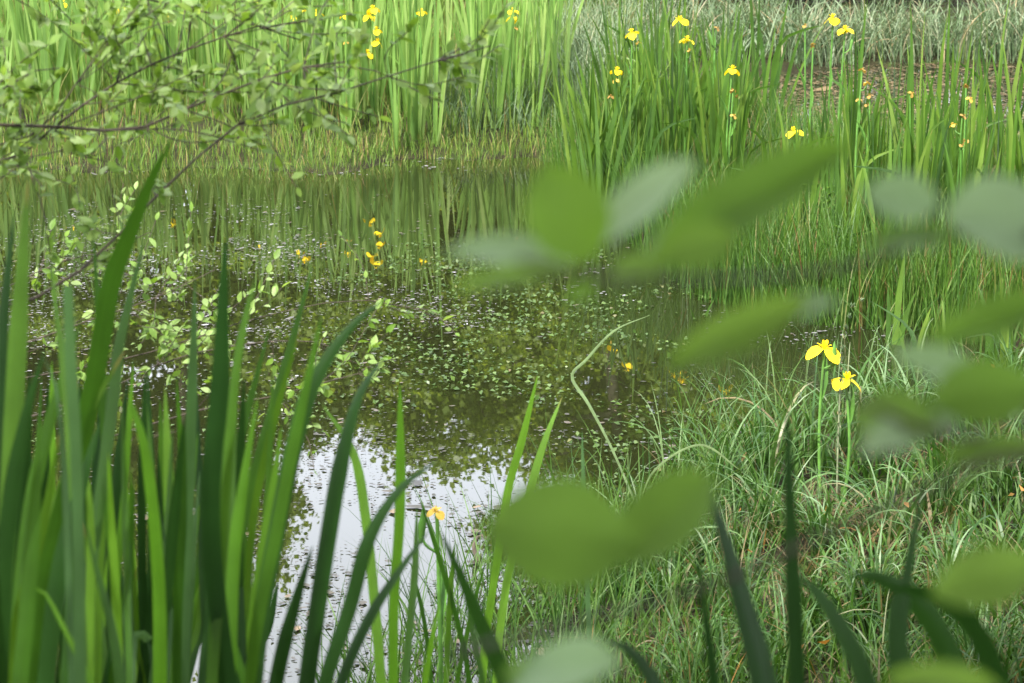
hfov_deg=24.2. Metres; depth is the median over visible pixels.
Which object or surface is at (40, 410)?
iris plant
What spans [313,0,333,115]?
iris plant
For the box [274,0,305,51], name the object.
iris plant
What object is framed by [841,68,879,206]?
flowering iris
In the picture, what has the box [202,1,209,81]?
iris plant
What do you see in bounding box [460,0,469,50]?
iris plant
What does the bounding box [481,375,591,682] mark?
iris plant
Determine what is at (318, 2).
iris plant
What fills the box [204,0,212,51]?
iris plant
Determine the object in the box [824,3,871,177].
iris plant
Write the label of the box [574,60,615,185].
iris plant
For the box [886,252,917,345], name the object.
iris plant
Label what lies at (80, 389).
iris plant
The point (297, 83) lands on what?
iris plant
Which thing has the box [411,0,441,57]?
iris plant
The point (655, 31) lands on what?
iris plant
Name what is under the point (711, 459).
sedge tussock
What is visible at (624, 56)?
iris plant
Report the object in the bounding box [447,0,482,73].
iris plant
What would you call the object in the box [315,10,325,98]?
flowering iris
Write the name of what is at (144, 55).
iris plant
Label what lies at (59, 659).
iris plant
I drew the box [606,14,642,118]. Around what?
iris plant
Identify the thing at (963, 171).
flowering iris
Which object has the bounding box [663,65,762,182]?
iris plant
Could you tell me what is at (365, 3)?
iris plant
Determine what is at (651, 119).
iris plant
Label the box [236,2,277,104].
iris plant
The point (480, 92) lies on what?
iris plant
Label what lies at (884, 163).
iris plant
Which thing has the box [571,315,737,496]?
grass blade
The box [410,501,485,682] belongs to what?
flowering iris
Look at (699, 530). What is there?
sedge tussock
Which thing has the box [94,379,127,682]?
iris plant
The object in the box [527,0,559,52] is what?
iris plant
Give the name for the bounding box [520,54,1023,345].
spit grass
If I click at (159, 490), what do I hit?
iris plant
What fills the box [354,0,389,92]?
iris plant
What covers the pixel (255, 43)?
iris plant
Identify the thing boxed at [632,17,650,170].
iris plant
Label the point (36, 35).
iris plant
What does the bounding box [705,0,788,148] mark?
iris plant
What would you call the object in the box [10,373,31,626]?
iris plant
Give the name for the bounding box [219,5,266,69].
iris plant
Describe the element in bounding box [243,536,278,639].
iris plant
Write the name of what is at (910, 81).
iris plant
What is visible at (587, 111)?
iris plant
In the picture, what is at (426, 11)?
iris plant
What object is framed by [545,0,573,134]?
iris plant
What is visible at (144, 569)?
iris plant
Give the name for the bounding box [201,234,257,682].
iris plant
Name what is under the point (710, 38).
flowering iris
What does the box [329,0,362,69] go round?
iris plant
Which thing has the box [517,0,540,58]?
iris plant
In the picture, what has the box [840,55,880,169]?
iris plant
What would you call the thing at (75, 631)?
iris plant
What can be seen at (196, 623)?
iris plant
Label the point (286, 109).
iris plant
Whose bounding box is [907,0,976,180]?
iris plant
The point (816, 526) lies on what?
sedge tussock
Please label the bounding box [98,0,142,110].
iris plant
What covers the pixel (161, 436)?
iris plant
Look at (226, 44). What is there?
iris plant
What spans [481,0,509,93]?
iris plant
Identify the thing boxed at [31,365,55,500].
iris plant
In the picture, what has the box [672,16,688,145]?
flowering iris
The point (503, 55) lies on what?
iris plant
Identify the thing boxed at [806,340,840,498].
flowering iris
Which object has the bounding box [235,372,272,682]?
iris plant
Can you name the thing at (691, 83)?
iris plant
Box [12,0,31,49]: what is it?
iris plant
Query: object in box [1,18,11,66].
iris plant
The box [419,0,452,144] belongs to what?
iris plant
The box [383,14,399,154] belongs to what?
iris plant
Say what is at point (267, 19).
iris plant
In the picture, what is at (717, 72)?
iris plant
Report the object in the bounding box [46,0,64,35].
iris plant
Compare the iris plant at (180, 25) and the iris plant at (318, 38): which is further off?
the iris plant at (180, 25)
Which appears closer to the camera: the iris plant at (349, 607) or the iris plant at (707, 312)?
the iris plant at (349, 607)
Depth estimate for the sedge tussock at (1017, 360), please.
8.72 m
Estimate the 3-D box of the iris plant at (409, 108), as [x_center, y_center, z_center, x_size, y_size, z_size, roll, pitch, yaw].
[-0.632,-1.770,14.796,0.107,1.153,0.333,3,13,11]
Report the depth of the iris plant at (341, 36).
16.16 m
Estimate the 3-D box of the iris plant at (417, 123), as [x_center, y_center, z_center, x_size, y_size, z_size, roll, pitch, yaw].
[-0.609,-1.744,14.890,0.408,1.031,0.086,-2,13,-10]
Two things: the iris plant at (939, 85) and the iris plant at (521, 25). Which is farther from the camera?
the iris plant at (521, 25)
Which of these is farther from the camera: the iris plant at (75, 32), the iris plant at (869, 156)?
the iris plant at (75, 32)
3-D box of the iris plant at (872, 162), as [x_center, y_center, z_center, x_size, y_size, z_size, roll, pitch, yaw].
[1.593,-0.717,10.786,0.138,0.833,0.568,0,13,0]
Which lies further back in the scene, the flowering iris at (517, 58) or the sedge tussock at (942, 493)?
the flowering iris at (517, 58)
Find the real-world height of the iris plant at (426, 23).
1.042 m
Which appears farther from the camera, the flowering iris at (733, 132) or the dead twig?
the flowering iris at (733, 132)
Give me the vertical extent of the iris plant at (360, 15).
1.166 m
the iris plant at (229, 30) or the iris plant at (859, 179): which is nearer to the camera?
the iris plant at (859, 179)
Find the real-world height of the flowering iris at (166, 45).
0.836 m
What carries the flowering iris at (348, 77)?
on the ground at (202, 124)
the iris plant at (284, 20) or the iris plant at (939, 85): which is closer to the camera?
the iris plant at (939, 85)
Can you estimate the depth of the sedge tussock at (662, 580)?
6.46 m
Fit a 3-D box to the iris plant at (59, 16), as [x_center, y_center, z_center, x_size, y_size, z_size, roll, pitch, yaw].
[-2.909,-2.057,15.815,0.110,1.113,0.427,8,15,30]
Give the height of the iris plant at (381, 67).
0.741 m
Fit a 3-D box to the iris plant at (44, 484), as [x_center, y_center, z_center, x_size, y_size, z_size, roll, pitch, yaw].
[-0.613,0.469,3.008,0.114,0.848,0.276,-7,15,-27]
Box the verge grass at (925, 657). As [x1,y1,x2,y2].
[302,575,1023,682]
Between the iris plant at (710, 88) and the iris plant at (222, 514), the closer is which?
the iris plant at (222, 514)
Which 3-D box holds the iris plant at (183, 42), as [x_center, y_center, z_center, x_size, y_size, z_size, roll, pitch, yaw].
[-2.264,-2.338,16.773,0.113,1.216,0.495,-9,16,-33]
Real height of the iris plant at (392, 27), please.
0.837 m
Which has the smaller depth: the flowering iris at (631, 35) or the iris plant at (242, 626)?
the iris plant at (242, 626)
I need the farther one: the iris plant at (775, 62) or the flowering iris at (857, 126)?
the iris plant at (775, 62)
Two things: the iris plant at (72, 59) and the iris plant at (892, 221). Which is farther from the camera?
the iris plant at (72, 59)
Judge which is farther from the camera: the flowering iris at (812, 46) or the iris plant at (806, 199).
the flowering iris at (812, 46)
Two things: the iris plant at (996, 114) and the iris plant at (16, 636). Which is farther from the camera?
the iris plant at (996, 114)
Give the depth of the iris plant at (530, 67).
15.78 m
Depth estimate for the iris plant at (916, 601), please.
1.43 m
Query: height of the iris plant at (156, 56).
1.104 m
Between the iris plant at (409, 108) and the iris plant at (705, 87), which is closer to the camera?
the iris plant at (705, 87)
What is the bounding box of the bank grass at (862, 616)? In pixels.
[264,286,1023,682]
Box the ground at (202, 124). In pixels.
[0,0,1023,682]
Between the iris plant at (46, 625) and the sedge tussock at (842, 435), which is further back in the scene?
the sedge tussock at (842, 435)
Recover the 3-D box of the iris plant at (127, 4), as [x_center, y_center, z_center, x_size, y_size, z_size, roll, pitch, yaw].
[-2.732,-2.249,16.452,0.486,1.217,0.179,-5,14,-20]
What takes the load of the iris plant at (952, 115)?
on the ground at (202, 124)
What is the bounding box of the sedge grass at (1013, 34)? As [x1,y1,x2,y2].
[385,0,1023,140]
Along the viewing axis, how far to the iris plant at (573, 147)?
12.33 m
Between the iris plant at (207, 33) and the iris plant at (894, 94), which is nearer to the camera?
the iris plant at (894, 94)
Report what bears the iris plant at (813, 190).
on the ground at (202, 124)
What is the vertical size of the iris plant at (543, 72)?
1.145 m
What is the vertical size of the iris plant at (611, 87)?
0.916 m
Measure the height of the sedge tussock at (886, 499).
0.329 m
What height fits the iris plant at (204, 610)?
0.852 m
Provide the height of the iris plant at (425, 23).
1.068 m
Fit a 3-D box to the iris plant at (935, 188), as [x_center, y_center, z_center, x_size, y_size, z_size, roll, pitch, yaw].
[1.746,-0.740,10.474,0.614,1.060,0.125,-8,15,-32]
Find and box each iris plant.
[0,0,11,73]
[0,0,12,122]
[0,0,51,98]
[0,182,58,682]
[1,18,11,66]
[2,0,39,74]
[7,0,58,109]
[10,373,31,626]
[11,0,38,67]
[11,138,172,682]
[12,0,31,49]
[24,0,72,116]
[24,2,41,99]
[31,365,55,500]
[35,377,41,447]
[36,0,69,76]
[37,252,125,682]
[41,378,49,509]
[42,2,70,102]
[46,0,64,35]
[49,0,74,58]
[56,0,88,101]
[56,594,65,682]
[59,0,108,113]
[60,375,83,682]
[61,232,144,682]
[66,0,101,85]
[71,0,100,109]
[84,483,108,658]
[86,403,172,682]
[90,1,103,109]
[91,409,116,496]
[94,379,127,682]
[95,484,134,682]
[97,8,112,69]
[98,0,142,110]
[100,0,138,76]
[101,26,109,87]
[110,361,133,600]
[111,0,133,115]
[121,569,122,589]
[124,6,156,80]
[128,370,154,682]
[128,491,152,682]
[135,1,161,107]
[135,2,154,103]
[136,2,153,114]
[138,0,178,56]
[145,1,187,61]
[146,0,192,106]
[147,407,184,682]
[150,0,186,102]
[156,452,163,542]
[158,400,164,516]
[163,281,199,682]
[176,0,222,111]
[176,377,201,682]
[179,5,193,67]
[182,9,196,111]
[189,434,200,680]
[196,0,229,91]
[196,395,201,542]
[197,446,223,682]
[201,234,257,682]
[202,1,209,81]
[203,3,224,120]
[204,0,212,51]
[205,0,225,73]
[205,265,312,682]
[216,6,228,65]
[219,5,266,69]
[222,1,232,107]
[226,0,236,71]
[229,0,254,90]
[232,0,251,124]
[233,1,261,130]
[235,0,280,99]
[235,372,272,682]
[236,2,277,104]
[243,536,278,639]
[244,299,384,682]
[253,2,278,124]
[254,1,280,35]
[255,7,302,118]
[257,0,296,133]
[267,0,288,40]
[268,358,383,682]
[270,0,284,86]
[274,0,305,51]
[274,0,323,97]
[274,0,332,124]
[277,0,306,82]
[282,0,327,74]
[295,0,338,105]
[306,0,316,130]
[307,0,319,99]
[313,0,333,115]
[318,461,436,682]
[323,386,439,682]
[325,0,358,113]
[326,0,344,65]
[329,0,359,131]
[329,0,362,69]
[335,0,388,104]
[337,0,381,86]
[338,0,378,118]
[341,0,362,80]
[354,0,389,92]
[369,1,396,91]
[369,3,391,100]
[370,0,403,56]
[376,0,395,114]
[382,0,439,113]
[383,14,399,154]
[384,0,444,139]
[385,0,413,68]
[389,0,433,83]
[391,0,441,115]
[396,0,419,146]
[399,0,433,37]
[406,0,430,31]
[407,0,432,80]
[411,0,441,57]
[419,0,432,129]
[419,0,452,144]
[423,0,429,31]
[439,0,455,69]
[440,531,507,682]
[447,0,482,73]
[453,0,518,128]
[455,0,496,94]
[455,0,500,126]
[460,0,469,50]
[475,0,514,67]
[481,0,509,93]
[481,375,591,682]
[485,0,517,84]
[497,0,523,65]
[498,17,532,111]
[512,0,531,124]
[512,0,539,105]
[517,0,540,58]
[518,0,565,72]
[519,0,572,91]
[524,2,558,126]
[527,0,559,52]
[530,0,556,94]
[532,0,560,98]
[544,39,627,173]
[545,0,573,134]
[545,0,583,82]
[546,0,571,122]
[555,61,641,186]
[560,2,573,90]
[567,18,597,173]
[571,47,634,193]
[574,35,670,181]
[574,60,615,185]
[576,75,645,198]
[581,2,635,124]
[588,0,674,127]
[599,13,639,127]
[601,0,627,76]
[601,11,667,145]
[603,6,663,108]
[604,36,649,170]
[605,43,696,178]
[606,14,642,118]
[606,480,1009,682]
[612,18,630,110]
[613,36,708,145]
[617,0,700,113]
[618,76,647,180]
[625,0,680,130]
[626,23,695,159]
[627,3,709,161]
[632,8,669,96]
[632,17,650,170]
[640,0,686,201]
[642,0,695,86]
[646,4,722,202]
[647,45,686,211]
[650,0,700,99]
[656,0,666,84]
[660,4,754,188]
[661,0,686,73]
[661,12,731,172]
[662,26,716,141]
[662,50,699,191]
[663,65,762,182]
[677,1,695,63]
[688,4,771,112]
[689,16,751,111]
[691,298,714,319]
[692,27,779,166]
[693,9,758,114]
[695,398,804,682]
[699,10,734,114]
[700,22,747,176]
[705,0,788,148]
[716,1,769,93]
[721,64,764,169]
[722,3,734,87]
[729,97,810,259]
[730,14,758,166]
[736,0,826,139]
[745,32,782,229]
[768,112,830,255]
[815,90,842,234]
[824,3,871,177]
[834,126,901,269]
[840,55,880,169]
[843,116,876,249]
[844,5,905,161]
[845,24,858,226]
[853,53,953,256]
[858,119,905,285]
[863,55,892,235]
[865,92,931,288]
[869,50,936,222]
[871,44,892,216]
[874,303,931,373]
[878,0,952,223]
[882,30,902,221]
[883,15,965,179]
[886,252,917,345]
[890,42,909,141]
[890,71,946,269]
[902,32,979,176]
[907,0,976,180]
[914,64,971,226]
[920,46,1017,222]
[942,103,996,280]
[942,282,952,348]
[946,36,993,180]
[949,0,1023,171]
[963,37,1007,179]
[964,4,983,165]
[971,96,1007,175]
[972,92,1001,262]
[975,35,1003,174]
[976,283,1004,358]
[985,44,1023,177]
[994,267,1008,362]
[998,65,1023,182]
[1001,34,1023,180]
[1016,49,1023,161]
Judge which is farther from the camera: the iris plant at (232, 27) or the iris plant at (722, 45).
the iris plant at (232, 27)
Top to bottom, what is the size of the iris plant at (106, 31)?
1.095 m
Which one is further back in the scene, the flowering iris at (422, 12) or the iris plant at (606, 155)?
the flowering iris at (422, 12)
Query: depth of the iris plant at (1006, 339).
9.03 m
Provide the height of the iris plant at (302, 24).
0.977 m
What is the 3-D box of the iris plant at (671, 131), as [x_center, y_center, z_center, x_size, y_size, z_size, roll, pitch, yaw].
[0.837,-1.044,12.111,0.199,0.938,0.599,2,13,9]
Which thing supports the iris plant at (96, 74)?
on the ground at (202, 124)
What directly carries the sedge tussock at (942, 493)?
on the ground at (202, 124)
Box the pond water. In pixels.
[0,63,1023,682]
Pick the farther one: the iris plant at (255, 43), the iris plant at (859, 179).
the iris plant at (255, 43)
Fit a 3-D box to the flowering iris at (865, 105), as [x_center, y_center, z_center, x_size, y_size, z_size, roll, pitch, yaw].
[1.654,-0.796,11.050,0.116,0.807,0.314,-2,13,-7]
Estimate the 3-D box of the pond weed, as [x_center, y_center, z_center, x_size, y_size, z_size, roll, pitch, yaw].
[-0.606,0.164,9.040,3.039,0.058,5.961,0,13,0]
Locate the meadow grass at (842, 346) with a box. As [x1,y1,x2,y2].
[835,297,864,509]
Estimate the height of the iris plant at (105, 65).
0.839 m
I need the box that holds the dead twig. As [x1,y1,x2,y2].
[472,534,486,560]
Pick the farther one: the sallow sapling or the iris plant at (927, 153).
the iris plant at (927, 153)
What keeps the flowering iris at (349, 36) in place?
on the ground at (202, 124)
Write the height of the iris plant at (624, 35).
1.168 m
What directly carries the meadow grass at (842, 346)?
on the ground at (202, 124)
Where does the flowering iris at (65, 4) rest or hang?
on the ground at (202, 124)
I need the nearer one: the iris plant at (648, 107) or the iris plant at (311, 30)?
the iris plant at (648, 107)
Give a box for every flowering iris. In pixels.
[58,0,76,85]
[116,8,130,60]
[149,1,185,78]
[237,4,270,77]
[291,10,309,110]
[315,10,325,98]
[327,0,358,114]
[339,0,356,124]
[349,5,394,120]
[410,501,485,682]
[414,0,431,120]
[496,0,525,111]
[600,67,630,189]
[610,28,661,168]
[664,26,755,163]
[670,35,712,192]
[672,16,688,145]
[712,79,786,172]
[718,65,742,167]
[773,86,838,207]
[795,42,828,221]
[797,24,813,200]
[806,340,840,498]
[817,13,853,181]
[820,25,873,213]
[831,370,861,504]
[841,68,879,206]
[856,86,889,226]
[893,91,931,224]
[935,87,985,248]
[948,74,996,191]
[949,114,980,193]
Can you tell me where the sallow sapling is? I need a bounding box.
[444,138,1023,682]
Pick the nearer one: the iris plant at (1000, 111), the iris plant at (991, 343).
the iris plant at (991, 343)
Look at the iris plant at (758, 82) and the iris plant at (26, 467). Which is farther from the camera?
the iris plant at (758, 82)
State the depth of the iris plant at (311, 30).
15.10 m
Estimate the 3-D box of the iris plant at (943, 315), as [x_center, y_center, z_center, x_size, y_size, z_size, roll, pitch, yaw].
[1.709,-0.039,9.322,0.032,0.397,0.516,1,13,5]
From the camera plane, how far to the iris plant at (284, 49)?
15.35 m
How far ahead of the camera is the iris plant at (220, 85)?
15.31 m
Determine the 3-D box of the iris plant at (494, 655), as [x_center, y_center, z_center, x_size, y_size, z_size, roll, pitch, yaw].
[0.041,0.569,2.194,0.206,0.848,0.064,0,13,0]
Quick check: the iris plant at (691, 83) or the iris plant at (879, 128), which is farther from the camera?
the iris plant at (691, 83)
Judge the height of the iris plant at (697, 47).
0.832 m
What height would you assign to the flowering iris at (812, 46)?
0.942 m
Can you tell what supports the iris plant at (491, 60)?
on the ground at (202, 124)
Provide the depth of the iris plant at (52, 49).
16.59 m
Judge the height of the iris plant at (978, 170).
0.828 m
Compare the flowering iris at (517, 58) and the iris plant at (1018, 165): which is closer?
the iris plant at (1018, 165)
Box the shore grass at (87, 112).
[0,0,657,180]
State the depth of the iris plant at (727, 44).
13.16 m
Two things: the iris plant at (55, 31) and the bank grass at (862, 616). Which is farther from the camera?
the iris plant at (55, 31)
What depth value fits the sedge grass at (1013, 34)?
19.63 m
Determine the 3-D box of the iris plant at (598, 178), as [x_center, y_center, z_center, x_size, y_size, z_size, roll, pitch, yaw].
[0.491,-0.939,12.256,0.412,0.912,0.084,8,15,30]
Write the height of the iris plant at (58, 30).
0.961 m
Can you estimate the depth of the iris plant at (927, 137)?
10.72 m
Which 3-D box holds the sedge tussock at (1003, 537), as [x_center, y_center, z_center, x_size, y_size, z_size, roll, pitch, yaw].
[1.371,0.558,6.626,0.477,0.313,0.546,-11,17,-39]
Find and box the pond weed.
[26,240,740,627]
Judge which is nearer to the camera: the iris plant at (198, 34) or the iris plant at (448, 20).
the iris plant at (198, 34)
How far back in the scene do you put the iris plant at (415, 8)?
16.70 m
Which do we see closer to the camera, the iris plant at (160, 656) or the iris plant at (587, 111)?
the iris plant at (160, 656)
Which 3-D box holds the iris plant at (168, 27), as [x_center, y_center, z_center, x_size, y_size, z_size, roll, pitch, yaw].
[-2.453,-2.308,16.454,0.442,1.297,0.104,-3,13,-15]
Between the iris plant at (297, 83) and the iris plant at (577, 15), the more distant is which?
the iris plant at (577, 15)
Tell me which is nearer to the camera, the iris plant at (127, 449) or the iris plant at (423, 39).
the iris plant at (127, 449)
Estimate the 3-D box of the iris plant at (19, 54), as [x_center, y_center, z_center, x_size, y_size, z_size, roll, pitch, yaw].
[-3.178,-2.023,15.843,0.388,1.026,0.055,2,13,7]
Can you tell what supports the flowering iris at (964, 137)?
on the ground at (202, 124)
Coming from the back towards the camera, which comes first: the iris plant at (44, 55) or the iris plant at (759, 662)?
the iris plant at (44, 55)
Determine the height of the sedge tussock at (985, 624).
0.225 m
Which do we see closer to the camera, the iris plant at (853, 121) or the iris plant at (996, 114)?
the iris plant at (853, 121)
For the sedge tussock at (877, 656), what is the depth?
5.88 m
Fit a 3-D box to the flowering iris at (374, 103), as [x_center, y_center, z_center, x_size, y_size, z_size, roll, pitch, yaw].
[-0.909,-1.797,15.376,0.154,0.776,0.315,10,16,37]
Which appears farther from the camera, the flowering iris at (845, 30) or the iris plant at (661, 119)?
the iris plant at (661, 119)
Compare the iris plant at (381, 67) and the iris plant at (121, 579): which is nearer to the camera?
the iris plant at (121, 579)
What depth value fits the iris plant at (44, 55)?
15.38 m
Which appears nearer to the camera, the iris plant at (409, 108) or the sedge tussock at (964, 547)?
the sedge tussock at (964, 547)
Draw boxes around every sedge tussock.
[561,461,741,605]
[602,579,747,682]
[603,460,751,567]
[609,369,781,508]
[617,533,731,615]
[674,499,814,617]
[683,368,853,496]
[683,473,775,561]
[702,425,851,544]
[705,355,906,477]
[713,564,882,682]
[720,538,860,622]
[734,453,926,564]
[777,335,909,460]
[798,506,944,615]
[799,343,934,409]
[799,449,955,541]
[806,589,947,681]
[842,344,978,429]
[874,424,1020,522]
[874,490,1021,611]
[903,322,1023,391]
[917,599,1023,665]
[921,492,1023,551]
[929,421,1023,508]
[971,331,1023,370]
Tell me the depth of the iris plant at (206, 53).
16.14 m
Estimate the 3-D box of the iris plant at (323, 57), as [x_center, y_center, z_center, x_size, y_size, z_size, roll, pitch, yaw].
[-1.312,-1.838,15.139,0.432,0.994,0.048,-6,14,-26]
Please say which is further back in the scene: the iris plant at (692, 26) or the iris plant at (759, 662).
the iris plant at (692, 26)
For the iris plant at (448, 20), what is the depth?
17.22 m
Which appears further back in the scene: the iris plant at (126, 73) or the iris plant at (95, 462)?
the iris plant at (126, 73)
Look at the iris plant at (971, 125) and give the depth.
11.38 m
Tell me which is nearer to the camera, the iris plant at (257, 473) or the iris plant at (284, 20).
the iris plant at (257, 473)
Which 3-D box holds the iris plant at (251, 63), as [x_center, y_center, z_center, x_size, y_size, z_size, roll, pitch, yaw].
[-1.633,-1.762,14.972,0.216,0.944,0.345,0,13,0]
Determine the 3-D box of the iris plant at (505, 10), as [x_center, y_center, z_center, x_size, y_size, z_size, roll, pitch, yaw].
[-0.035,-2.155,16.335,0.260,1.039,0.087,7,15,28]
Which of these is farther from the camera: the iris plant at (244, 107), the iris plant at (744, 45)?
the iris plant at (244, 107)
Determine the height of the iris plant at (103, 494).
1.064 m
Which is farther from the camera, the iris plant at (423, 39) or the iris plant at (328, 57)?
the iris plant at (328, 57)
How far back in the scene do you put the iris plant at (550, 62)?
16.23 m
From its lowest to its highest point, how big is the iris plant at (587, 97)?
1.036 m
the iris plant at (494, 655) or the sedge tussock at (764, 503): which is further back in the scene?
the sedge tussock at (764, 503)
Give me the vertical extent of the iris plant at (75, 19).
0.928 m
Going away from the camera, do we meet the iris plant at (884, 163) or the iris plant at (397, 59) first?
the iris plant at (884, 163)
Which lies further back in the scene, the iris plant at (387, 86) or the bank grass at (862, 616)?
the iris plant at (387, 86)
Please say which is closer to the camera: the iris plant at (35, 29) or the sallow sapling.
the sallow sapling
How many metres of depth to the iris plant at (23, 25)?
16.00 m
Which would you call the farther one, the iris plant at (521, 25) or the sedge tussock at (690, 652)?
the iris plant at (521, 25)
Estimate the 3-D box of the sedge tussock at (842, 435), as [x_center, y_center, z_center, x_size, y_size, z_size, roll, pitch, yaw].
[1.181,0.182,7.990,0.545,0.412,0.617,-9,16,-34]
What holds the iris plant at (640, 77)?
on the ground at (202, 124)
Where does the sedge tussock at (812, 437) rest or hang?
on the ground at (202, 124)
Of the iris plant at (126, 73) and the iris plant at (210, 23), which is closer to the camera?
the iris plant at (126, 73)
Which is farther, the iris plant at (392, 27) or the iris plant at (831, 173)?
the iris plant at (392, 27)
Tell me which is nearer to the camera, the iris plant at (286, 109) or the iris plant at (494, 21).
the iris plant at (286, 109)
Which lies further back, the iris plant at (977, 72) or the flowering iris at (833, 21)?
the iris plant at (977, 72)
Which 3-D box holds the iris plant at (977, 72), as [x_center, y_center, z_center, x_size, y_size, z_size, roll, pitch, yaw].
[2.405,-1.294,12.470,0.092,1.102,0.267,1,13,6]
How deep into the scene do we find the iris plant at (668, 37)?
13.87 m
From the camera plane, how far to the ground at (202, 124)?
14.67 m
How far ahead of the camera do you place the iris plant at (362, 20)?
16.44 m
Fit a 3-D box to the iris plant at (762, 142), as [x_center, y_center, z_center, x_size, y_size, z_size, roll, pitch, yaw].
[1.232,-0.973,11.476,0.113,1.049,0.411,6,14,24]
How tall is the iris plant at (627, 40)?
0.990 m
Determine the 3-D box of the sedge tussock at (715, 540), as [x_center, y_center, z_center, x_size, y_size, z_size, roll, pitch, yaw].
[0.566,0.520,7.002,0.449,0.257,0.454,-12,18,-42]
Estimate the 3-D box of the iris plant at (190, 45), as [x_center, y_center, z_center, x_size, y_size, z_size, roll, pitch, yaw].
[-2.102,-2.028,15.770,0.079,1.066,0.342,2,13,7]
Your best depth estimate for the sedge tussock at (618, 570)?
6.58 m
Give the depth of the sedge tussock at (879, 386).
8.16 m
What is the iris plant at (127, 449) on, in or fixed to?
on the ground at (202, 124)
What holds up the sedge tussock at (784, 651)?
on the ground at (202, 124)
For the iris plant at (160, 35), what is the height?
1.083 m
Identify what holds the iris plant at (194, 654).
on the ground at (202, 124)
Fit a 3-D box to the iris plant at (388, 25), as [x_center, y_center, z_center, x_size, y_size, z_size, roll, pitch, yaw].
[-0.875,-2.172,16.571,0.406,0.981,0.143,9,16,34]
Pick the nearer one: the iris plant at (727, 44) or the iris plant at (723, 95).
the iris plant at (723, 95)
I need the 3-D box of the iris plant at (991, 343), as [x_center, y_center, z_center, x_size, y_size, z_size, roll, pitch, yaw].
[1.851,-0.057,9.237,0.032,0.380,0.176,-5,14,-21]
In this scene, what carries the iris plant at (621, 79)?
on the ground at (202, 124)
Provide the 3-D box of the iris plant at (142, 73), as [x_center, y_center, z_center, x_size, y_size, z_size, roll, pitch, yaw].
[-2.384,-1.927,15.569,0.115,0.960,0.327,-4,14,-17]
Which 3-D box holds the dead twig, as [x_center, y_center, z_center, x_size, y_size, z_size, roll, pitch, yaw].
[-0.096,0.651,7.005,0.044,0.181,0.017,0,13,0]
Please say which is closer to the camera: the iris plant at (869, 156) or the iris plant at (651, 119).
the iris plant at (869, 156)
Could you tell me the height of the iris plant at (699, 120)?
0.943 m
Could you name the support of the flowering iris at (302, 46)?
on the ground at (202, 124)
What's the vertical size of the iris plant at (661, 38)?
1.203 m
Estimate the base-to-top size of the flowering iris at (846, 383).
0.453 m
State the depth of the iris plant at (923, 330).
9.25 m
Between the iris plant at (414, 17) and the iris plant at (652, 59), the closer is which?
the iris plant at (652, 59)
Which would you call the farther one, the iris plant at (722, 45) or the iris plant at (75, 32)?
the iris plant at (75, 32)
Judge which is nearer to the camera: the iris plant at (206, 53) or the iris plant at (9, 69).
the iris plant at (9, 69)
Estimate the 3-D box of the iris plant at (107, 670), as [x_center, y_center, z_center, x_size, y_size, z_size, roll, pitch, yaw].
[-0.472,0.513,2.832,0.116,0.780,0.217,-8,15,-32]
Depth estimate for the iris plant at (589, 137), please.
12.46 m
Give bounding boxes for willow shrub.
[0,0,513,305]
[0,167,459,473]
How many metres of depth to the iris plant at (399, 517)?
3.29 m
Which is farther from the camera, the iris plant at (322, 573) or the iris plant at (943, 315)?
the iris plant at (943, 315)
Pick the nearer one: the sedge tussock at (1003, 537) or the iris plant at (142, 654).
the iris plant at (142, 654)
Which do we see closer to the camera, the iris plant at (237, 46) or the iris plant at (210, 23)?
the iris plant at (237, 46)
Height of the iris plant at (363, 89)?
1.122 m
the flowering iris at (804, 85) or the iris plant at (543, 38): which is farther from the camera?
the iris plant at (543, 38)
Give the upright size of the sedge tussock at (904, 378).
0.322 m
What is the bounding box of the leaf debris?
[0,63,1023,682]
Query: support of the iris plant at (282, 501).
on the ground at (202, 124)
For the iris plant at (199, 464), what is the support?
on the ground at (202, 124)
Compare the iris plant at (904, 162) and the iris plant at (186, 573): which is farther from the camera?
the iris plant at (904, 162)
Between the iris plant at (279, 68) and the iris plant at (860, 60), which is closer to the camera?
the iris plant at (860, 60)
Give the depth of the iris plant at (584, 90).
13.39 m
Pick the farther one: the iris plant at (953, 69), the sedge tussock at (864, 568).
the iris plant at (953, 69)
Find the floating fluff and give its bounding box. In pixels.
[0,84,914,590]
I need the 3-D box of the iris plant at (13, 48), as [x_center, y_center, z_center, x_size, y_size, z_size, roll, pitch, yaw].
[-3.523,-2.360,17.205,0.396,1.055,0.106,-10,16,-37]
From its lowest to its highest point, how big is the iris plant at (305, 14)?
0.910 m
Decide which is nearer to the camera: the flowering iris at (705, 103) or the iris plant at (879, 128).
the iris plant at (879, 128)
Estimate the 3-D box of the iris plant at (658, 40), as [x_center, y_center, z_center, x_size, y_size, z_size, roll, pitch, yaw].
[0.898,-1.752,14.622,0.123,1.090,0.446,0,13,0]
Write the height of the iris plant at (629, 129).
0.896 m
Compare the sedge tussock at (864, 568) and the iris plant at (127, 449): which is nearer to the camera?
the iris plant at (127, 449)
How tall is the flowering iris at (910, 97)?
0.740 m
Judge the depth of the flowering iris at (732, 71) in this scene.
12.05 m
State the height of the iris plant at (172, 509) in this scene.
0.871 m
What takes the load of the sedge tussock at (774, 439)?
on the ground at (202, 124)
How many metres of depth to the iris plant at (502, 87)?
15.29 m

